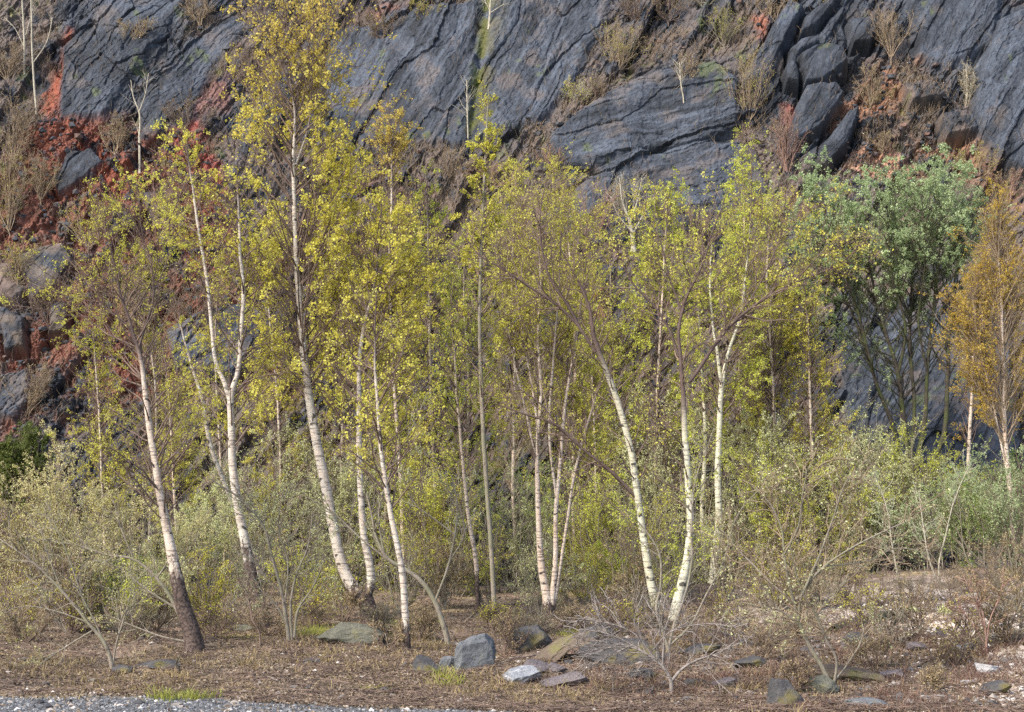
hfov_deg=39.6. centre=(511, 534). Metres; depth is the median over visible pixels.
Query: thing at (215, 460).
birch tree
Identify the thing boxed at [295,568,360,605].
bramble bush
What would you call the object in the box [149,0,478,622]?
birch tree
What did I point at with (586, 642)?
boulder
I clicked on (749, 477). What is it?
willow shrub
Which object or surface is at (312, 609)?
wiry scrub
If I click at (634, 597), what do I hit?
wiry scrub
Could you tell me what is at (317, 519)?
thicket shrub
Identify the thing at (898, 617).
wiry scrub
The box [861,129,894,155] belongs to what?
cliff bush
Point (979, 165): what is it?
cliff bush
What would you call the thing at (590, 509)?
willow shrub
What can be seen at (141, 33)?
cliff bush
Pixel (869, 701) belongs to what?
boulder
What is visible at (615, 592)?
bare shrub
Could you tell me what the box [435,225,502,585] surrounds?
birch tree
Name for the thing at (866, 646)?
bare shrub
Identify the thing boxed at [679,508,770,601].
thicket shrub
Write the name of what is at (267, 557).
thicket shrub
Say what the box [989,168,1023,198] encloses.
cliff bush
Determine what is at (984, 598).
bare shrub
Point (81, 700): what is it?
gravel
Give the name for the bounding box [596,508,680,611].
thicket shrub
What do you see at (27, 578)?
thicket shrub
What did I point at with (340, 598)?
thicket shrub
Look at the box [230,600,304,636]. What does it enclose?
wiry scrub
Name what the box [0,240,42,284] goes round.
cliff bush
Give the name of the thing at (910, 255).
willow tree
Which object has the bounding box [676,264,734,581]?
birch tree
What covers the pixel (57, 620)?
thicket shrub
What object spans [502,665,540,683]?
boulder
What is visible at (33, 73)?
bare sapling
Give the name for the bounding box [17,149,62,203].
cliff bush
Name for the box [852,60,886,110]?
cliff bush
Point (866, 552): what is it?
thicket shrub
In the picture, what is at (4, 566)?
willow shrub
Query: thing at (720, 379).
birch tree
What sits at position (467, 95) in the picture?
bare sapling
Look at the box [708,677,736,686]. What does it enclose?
boulder
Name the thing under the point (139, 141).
bare sapling
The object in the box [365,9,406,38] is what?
cliff bush
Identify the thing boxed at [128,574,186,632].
wiry scrub
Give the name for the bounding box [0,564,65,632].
thicket shrub
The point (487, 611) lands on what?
wiry scrub
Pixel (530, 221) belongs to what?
cliff bush
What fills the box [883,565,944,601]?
wiry scrub
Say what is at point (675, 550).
thicket shrub
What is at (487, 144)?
birch tree
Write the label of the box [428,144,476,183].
cliff bush
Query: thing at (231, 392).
birch tree
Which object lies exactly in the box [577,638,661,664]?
boulder
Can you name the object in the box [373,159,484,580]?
birch tree
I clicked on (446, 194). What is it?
dry grass
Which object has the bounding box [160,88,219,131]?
cliff bush
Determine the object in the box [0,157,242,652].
birch tree
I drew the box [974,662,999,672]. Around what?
boulder
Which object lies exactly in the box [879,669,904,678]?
boulder
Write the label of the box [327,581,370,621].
bare shrub
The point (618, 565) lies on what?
bramble bush
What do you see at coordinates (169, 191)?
cliff bush
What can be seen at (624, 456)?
willow shrub
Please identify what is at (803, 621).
wiry scrub
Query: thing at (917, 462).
willow shrub
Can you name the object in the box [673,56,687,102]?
bare sapling
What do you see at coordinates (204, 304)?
cliff bush
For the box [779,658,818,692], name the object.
bare shrub
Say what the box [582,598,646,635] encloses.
wiry scrub
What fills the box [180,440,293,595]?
thicket shrub
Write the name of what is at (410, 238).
cliff bush
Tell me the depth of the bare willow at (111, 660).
17.16 m
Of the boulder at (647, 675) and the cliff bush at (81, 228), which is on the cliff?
the cliff bush at (81, 228)
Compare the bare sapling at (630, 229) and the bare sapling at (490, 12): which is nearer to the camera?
the bare sapling at (630, 229)
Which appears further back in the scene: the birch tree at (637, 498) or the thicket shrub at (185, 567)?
the thicket shrub at (185, 567)
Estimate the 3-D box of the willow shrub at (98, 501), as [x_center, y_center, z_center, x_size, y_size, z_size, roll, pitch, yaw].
[-7.186,0.259,27.487,4.071,2.898,2.065,0,0,0]
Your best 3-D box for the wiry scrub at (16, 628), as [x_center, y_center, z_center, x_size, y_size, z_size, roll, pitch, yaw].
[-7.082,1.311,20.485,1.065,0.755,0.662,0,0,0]
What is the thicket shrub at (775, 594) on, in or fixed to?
on the ground at (502, 589)
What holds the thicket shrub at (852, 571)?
on the ground at (502, 589)
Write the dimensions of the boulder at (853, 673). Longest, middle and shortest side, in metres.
0.834 x 0.544 x 0.238 m
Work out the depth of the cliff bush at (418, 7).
48.14 m
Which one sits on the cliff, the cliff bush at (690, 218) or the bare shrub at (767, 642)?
the cliff bush at (690, 218)
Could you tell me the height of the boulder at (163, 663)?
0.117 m
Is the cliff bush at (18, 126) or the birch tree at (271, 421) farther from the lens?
the cliff bush at (18, 126)
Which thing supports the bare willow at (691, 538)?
on the ground at (502, 589)
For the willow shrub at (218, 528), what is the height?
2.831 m
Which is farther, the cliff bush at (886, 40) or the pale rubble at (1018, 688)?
the cliff bush at (886, 40)
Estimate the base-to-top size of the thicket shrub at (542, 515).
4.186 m
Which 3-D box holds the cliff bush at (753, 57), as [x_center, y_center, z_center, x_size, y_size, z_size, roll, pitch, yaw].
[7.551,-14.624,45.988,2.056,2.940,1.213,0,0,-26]
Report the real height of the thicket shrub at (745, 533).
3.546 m
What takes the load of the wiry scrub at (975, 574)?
on the ground at (502, 589)
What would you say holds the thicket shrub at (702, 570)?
on the ground at (502, 589)
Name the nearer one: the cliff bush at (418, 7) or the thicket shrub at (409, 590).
the thicket shrub at (409, 590)
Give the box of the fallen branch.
[465,596,500,621]
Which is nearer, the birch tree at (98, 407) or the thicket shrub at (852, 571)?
the thicket shrub at (852, 571)
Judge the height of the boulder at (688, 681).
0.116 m
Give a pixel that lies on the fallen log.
(865, 621)
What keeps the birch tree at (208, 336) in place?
on the ground at (502, 589)
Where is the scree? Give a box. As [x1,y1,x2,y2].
[0,0,1014,440]
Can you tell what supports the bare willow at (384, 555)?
on the ground at (502, 589)
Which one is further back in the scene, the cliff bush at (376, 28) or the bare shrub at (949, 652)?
the cliff bush at (376, 28)
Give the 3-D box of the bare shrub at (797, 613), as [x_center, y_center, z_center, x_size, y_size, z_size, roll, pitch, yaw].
[3.243,0.341,15.212,2.916,2.885,1.540,0,0,12]
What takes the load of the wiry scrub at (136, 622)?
on the ground at (502, 589)
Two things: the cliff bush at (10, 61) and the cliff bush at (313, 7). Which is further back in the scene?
the cliff bush at (313, 7)
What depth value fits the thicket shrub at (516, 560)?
32.89 m
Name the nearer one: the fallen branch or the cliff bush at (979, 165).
the fallen branch
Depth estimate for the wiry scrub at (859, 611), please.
18.88 m
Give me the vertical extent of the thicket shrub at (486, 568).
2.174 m
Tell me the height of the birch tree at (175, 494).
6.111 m
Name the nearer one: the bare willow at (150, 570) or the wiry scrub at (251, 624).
the bare willow at (150, 570)
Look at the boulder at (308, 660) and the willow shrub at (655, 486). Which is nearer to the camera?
the boulder at (308, 660)
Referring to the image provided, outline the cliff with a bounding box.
[0,0,1023,586]
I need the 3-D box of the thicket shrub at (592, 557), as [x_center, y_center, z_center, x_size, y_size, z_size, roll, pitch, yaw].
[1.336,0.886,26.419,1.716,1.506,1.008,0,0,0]
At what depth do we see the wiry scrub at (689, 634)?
18.76 m
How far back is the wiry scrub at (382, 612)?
21.92 m
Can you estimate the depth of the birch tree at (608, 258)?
34.96 m
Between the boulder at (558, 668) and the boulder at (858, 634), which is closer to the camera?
the boulder at (558, 668)
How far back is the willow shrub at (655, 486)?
33.58 m
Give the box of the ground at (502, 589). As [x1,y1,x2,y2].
[0,568,1023,711]
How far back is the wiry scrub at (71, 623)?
21.00 m
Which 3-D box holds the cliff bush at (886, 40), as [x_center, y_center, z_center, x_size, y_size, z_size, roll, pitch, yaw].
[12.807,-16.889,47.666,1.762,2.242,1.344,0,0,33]
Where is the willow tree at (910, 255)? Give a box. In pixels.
[765,142,1015,570]
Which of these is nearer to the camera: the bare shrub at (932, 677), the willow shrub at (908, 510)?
the bare shrub at (932, 677)
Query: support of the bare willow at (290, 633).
on the ground at (502, 589)
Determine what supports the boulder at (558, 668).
on the ground at (502, 589)
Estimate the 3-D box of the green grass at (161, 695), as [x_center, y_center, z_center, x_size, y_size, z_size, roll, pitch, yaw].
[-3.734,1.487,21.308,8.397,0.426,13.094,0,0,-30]
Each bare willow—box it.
[0,494,167,668]
[27,478,200,645]
[202,468,344,640]
[301,387,484,643]
[607,420,788,651]
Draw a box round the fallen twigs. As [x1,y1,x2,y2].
[0,566,1023,711]
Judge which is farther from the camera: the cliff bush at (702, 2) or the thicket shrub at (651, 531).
the cliff bush at (702, 2)
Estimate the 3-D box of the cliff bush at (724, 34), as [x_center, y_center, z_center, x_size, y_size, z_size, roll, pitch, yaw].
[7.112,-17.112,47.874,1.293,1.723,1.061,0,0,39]
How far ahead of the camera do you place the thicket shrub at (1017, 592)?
24.88 m
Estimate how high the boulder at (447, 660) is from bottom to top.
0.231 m
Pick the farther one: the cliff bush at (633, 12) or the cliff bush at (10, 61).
the cliff bush at (633, 12)
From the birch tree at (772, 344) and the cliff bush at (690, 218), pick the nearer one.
the birch tree at (772, 344)
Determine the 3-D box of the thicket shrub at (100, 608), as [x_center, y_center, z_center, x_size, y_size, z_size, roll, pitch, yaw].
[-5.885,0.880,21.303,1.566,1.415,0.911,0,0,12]
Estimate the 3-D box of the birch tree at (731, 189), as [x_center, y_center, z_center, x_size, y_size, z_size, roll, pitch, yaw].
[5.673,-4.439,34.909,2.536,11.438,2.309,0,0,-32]
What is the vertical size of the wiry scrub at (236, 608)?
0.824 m
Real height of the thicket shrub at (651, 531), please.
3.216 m
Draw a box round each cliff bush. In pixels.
[0,39,24,78]
[0,82,42,159]
[0,136,36,241]
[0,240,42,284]
[0,356,54,415]
[2,262,85,345]
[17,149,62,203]
[56,190,112,248]
[57,255,146,341]
[95,109,135,153]
[115,13,156,38]
[146,163,199,230]
[157,260,233,335]
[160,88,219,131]
[177,0,215,25]
[225,46,272,87]
[269,207,358,276]
[285,0,337,23]
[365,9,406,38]
[372,204,453,278]
[408,0,450,20]
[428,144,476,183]
[457,158,524,191]
[504,188,572,258]
[532,140,570,173]
[561,75,596,102]
[565,74,629,103]
[569,176,624,241]
[590,18,646,69]
[608,171,647,216]
[609,0,658,24]
[651,0,694,26]
[666,194,720,247]
[671,49,701,79]
[692,0,718,6]
[702,2,743,47]
[715,41,776,126]
[755,0,796,21]
[766,185,817,229]
[767,101,807,171]
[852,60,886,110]
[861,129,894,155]
[865,1,925,65]
[908,216,938,249]
[952,139,1004,176]
[957,56,979,104]
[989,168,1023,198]
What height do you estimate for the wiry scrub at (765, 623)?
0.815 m
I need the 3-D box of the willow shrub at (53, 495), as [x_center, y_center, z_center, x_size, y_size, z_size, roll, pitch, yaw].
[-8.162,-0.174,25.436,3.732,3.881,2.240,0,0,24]
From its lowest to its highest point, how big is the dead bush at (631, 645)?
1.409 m
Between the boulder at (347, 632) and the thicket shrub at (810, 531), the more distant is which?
the thicket shrub at (810, 531)
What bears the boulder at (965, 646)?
on the ground at (502, 589)
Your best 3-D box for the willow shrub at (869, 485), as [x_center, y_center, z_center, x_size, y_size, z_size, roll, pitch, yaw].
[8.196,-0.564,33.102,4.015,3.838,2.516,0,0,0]
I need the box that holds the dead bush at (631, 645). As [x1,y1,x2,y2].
[552,577,759,693]
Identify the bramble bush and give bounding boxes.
[93,553,164,617]
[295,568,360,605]
[579,538,621,598]
[609,550,640,587]
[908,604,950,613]
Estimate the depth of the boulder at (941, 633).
16.97 m
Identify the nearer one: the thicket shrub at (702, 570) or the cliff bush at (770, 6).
the thicket shrub at (702, 570)
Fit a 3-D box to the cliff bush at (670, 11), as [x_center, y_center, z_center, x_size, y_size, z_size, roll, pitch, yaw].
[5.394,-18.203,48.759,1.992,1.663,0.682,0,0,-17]
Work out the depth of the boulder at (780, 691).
13.92 m
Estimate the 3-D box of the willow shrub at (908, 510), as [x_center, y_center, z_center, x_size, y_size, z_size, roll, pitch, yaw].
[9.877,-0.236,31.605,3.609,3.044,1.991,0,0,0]
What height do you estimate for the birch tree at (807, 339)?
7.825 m
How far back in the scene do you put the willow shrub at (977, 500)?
31.06 m
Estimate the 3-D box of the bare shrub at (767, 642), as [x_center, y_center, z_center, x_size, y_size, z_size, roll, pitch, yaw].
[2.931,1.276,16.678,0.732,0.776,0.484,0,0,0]
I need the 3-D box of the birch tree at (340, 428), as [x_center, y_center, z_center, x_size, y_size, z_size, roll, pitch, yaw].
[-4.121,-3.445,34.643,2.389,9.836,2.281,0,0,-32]
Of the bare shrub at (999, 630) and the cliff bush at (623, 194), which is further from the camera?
the cliff bush at (623, 194)
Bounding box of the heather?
[491,603,1023,711]
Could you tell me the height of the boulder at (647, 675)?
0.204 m
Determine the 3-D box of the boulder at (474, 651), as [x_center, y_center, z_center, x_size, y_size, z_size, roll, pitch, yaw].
[-0.452,1.484,17.024,0.534,0.643,0.297,6,-2,-20]
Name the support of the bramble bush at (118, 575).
on the ground at (502, 589)
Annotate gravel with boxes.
[0,692,562,711]
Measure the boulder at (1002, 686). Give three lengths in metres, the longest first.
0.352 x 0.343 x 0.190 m
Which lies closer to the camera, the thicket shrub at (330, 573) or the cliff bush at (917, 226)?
the thicket shrub at (330, 573)
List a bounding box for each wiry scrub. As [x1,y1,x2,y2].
[0,599,58,641]
[49,579,103,633]
[103,591,166,639]
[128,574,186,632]
[192,601,250,637]
[207,589,277,630]
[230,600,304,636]
[283,590,339,627]
[356,597,401,632]
[387,606,452,639]
[472,596,531,632]
[486,605,557,638]
[551,598,597,628]
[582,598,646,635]
[608,570,670,628]
[663,604,723,647]
[696,581,744,640]
[739,600,805,653]
[772,603,825,645]
[820,542,881,600]
[825,575,891,632]
[842,565,905,605]
[863,597,924,647]
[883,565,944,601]
[888,579,940,638]
[926,545,975,603]
[929,590,991,645]
[952,559,1018,599]
[981,586,1023,641]
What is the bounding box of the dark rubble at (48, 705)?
[4,571,1023,707]
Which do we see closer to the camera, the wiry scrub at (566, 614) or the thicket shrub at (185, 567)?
the wiry scrub at (566, 614)
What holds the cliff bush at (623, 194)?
on the cliff
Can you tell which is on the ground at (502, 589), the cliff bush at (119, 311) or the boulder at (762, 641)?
the boulder at (762, 641)
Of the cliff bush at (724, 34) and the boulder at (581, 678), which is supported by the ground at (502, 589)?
the boulder at (581, 678)
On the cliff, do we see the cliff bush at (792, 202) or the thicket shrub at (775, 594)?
the cliff bush at (792, 202)
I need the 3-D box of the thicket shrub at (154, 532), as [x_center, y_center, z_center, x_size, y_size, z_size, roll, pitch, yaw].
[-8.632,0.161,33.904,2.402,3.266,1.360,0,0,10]
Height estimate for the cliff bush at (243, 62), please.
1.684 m
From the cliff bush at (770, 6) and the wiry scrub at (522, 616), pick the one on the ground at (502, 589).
the wiry scrub at (522, 616)
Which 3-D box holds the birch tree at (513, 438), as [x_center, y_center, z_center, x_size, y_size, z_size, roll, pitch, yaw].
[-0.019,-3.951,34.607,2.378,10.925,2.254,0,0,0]
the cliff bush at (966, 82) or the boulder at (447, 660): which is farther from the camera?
the cliff bush at (966, 82)
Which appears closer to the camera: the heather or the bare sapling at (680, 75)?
the heather
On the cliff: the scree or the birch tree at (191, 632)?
the scree
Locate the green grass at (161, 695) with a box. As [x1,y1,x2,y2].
[0,613,579,701]
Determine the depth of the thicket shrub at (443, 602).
28.05 m
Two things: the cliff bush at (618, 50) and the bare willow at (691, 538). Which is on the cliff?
the cliff bush at (618, 50)
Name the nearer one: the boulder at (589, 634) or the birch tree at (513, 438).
the boulder at (589, 634)
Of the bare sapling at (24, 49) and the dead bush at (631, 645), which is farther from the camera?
the bare sapling at (24, 49)
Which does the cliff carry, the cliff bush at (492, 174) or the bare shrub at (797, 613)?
the cliff bush at (492, 174)
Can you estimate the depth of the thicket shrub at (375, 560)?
33.78 m
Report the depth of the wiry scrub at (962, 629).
16.53 m
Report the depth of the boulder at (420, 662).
16.69 m
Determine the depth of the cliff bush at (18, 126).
44.92 m
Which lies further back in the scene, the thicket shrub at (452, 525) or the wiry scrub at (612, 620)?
the thicket shrub at (452, 525)
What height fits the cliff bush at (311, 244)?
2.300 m
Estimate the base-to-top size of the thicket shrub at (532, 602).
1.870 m
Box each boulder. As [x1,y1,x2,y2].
[112,664,132,673]
[134,659,180,668]
[231,624,258,630]
[301,658,314,663]
[316,622,387,644]
[412,655,438,672]
[438,656,453,668]
[454,633,495,670]
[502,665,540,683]
[506,624,551,653]
[523,659,547,672]
[536,631,587,662]
[539,671,588,688]
[546,662,567,672]
[576,638,594,648]
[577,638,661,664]
[580,624,612,639]
[626,668,658,680]
[681,644,721,655]
[684,679,706,685]
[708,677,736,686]
[733,655,767,668]
[750,636,778,646]
[766,678,803,707]
[798,674,839,694]
[812,664,889,682]
[843,631,871,644]
[843,697,888,707]
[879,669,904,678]
[906,641,928,650]
[936,626,947,636]
[954,643,973,654]
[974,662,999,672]
[976,680,1011,694]
[995,560,1019,572]
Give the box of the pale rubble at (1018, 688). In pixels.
[0,592,1023,711]
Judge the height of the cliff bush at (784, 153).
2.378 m
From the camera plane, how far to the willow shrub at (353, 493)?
33.91 m
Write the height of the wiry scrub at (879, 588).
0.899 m
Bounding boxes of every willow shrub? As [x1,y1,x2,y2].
[0,417,154,624]
[0,496,79,606]
[30,475,237,610]
[142,478,262,607]
[177,401,354,590]
[273,397,405,580]
[340,424,500,595]
[418,442,595,592]
[532,437,708,586]
[543,457,658,591]
[566,369,751,585]
[670,403,855,579]
[720,430,901,572]
[752,384,929,573]
[791,431,948,573]
[825,403,996,570]
[875,456,1007,570]
[910,434,1023,569]
[957,435,1023,572]
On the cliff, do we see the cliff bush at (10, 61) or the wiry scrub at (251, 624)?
the cliff bush at (10, 61)
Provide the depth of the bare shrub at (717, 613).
19.31 m
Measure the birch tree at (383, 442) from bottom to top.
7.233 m
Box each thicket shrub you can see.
[0,493,94,595]
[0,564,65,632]
[13,541,114,632]
[34,458,132,592]
[61,547,170,630]
[106,474,194,580]
[117,535,204,627]
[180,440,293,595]
[180,545,257,624]
[223,506,294,606]
[260,467,359,592]
[261,522,361,617]
[310,543,388,613]
[331,450,434,591]
[355,526,438,611]
[404,445,513,596]
[406,529,482,609]
[437,512,515,606]
[477,477,571,592]
[504,524,596,616]
[517,435,620,588]
[540,542,627,614]
[591,467,686,590]
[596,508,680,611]
[639,528,707,601]
[642,449,735,585]
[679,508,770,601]
[706,469,807,579]
[716,527,828,611]
[754,476,866,577]
[776,538,871,609]
[806,442,903,574]
[966,530,1023,610]
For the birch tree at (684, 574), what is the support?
on the ground at (502, 589)
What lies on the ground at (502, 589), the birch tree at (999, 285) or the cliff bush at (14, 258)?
the birch tree at (999, 285)
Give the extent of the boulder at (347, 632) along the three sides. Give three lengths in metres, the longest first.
1.036 x 0.804 x 0.362 m
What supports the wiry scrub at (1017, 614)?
on the ground at (502, 589)
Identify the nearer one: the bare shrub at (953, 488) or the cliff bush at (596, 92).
the bare shrub at (953, 488)
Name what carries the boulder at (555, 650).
on the ground at (502, 589)
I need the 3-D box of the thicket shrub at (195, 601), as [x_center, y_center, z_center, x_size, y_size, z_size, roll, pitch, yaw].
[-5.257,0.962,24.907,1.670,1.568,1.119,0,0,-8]
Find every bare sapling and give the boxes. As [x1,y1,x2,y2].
[2,0,36,74]
[30,0,62,113]
[123,69,156,172]
[451,75,477,139]
[484,0,509,28]
[602,177,661,251]
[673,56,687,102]
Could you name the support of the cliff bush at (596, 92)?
on the cliff
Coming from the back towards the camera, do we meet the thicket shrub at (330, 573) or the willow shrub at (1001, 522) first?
the willow shrub at (1001, 522)
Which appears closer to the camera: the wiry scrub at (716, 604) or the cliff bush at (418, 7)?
the wiry scrub at (716, 604)
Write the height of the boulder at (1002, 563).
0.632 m
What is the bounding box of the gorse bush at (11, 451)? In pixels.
[0,419,56,563]
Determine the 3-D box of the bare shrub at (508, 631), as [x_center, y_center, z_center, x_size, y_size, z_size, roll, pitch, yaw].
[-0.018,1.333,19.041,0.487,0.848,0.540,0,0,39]
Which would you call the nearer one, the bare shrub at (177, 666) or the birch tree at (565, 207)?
the bare shrub at (177, 666)
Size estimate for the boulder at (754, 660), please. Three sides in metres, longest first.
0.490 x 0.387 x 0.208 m
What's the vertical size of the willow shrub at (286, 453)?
5.057 m
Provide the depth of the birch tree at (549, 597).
25.73 m
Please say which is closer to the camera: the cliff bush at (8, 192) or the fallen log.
the fallen log
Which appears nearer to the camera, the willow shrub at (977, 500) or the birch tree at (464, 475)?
the birch tree at (464, 475)
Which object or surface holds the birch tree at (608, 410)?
on the ground at (502, 589)
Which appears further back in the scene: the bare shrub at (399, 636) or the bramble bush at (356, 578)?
the bramble bush at (356, 578)
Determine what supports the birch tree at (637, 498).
on the ground at (502, 589)
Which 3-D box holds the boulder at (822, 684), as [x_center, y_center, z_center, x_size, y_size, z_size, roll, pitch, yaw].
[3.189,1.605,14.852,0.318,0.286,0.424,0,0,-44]
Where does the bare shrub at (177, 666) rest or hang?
on the ground at (502, 589)
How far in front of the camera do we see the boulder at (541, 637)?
19.14 m
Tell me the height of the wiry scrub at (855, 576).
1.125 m
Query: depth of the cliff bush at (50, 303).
41.46 m
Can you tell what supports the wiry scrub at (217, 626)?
on the ground at (502, 589)
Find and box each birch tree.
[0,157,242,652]
[60,290,138,595]
[108,256,189,575]
[124,117,343,627]
[138,320,213,548]
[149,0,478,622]
[166,312,265,596]
[184,251,245,587]
[232,216,335,577]
[287,195,383,584]
[317,262,456,650]
[335,85,453,565]
[335,300,422,581]
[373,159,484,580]
[399,257,516,610]
[412,163,676,623]
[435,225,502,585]
[449,79,509,607]
[460,159,639,617]
[463,153,558,590]
[523,139,628,588]
[553,268,637,539]
[560,199,660,560]
[564,160,893,627]
[607,166,711,579]
[637,130,806,584]
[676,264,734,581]
[686,120,803,576]
[710,184,819,568]
[761,257,859,564]
[919,176,1023,570]
[948,240,996,567]
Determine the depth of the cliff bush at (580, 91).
45.89 m
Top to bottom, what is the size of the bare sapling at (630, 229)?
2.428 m
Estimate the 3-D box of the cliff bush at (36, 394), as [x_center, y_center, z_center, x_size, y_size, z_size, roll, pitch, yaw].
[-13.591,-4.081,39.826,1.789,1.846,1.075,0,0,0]
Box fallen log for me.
[829,610,898,632]
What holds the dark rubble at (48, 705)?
on the ground at (502, 589)
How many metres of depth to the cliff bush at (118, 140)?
45.08 m
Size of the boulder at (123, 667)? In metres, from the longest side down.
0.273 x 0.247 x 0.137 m
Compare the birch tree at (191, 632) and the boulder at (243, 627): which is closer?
the birch tree at (191, 632)
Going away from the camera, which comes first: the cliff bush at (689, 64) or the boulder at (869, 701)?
the boulder at (869, 701)
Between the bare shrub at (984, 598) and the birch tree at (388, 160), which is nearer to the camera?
the bare shrub at (984, 598)
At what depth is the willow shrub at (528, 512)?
32.95 m
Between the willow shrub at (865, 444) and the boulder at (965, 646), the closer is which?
the boulder at (965, 646)
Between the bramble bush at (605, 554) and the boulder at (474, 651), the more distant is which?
the bramble bush at (605, 554)
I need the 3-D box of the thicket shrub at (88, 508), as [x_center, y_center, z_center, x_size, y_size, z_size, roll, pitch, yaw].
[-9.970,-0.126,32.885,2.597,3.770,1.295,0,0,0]
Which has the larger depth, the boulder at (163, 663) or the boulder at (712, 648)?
the boulder at (712, 648)
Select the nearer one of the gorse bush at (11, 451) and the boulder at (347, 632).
the boulder at (347, 632)
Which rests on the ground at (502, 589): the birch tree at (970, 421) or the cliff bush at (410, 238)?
the birch tree at (970, 421)
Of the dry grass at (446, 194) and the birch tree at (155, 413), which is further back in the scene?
the dry grass at (446, 194)
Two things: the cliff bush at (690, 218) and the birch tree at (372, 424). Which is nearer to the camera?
the birch tree at (372, 424)
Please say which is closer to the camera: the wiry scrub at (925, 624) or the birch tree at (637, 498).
the wiry scrub at (925, 624)
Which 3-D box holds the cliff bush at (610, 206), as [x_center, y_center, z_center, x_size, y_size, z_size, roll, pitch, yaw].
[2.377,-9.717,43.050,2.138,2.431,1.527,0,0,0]
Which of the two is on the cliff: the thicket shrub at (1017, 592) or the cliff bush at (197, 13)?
the cliff bush at (197, 13)
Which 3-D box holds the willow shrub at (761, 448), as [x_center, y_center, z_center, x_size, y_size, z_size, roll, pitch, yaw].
[5.964,-0.842,33.280,3.532,4.794,3.082,0,0,42]
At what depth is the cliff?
45.31 m
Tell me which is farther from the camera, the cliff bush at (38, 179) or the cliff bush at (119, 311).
the cliff bush at (38, 179)
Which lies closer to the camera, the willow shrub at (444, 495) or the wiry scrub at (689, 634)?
the wiry scrub at (689, 634)
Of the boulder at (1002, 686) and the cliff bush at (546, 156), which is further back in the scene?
the cliff bush at (546, 156)
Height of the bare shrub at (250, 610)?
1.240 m
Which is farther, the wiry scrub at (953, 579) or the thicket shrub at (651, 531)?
the thicket shrub at (651, 531)
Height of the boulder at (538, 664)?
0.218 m
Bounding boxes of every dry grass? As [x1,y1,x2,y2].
[0,0,1023,582]
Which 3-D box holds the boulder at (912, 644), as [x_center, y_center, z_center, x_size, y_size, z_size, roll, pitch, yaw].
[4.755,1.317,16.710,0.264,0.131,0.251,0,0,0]
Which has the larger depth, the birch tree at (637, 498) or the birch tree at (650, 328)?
the birch tree at (650, 328)
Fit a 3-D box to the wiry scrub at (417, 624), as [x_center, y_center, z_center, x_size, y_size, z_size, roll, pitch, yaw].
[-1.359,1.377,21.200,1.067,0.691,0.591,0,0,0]
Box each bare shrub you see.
[175,656,180,673]
[231,568,292,645]
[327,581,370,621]
[365,615,419,648]
[486,603,532,653]
[593,573,639,621]
[682,432,956,681]
[688,596,762,640]
[731,613,791,657]
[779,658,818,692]
[841,628,901,668]
[853,449,978,601]
[914,659,951,694]
[929,629,977,667]
[941,559,1023,652]
[974,588,1023,644]

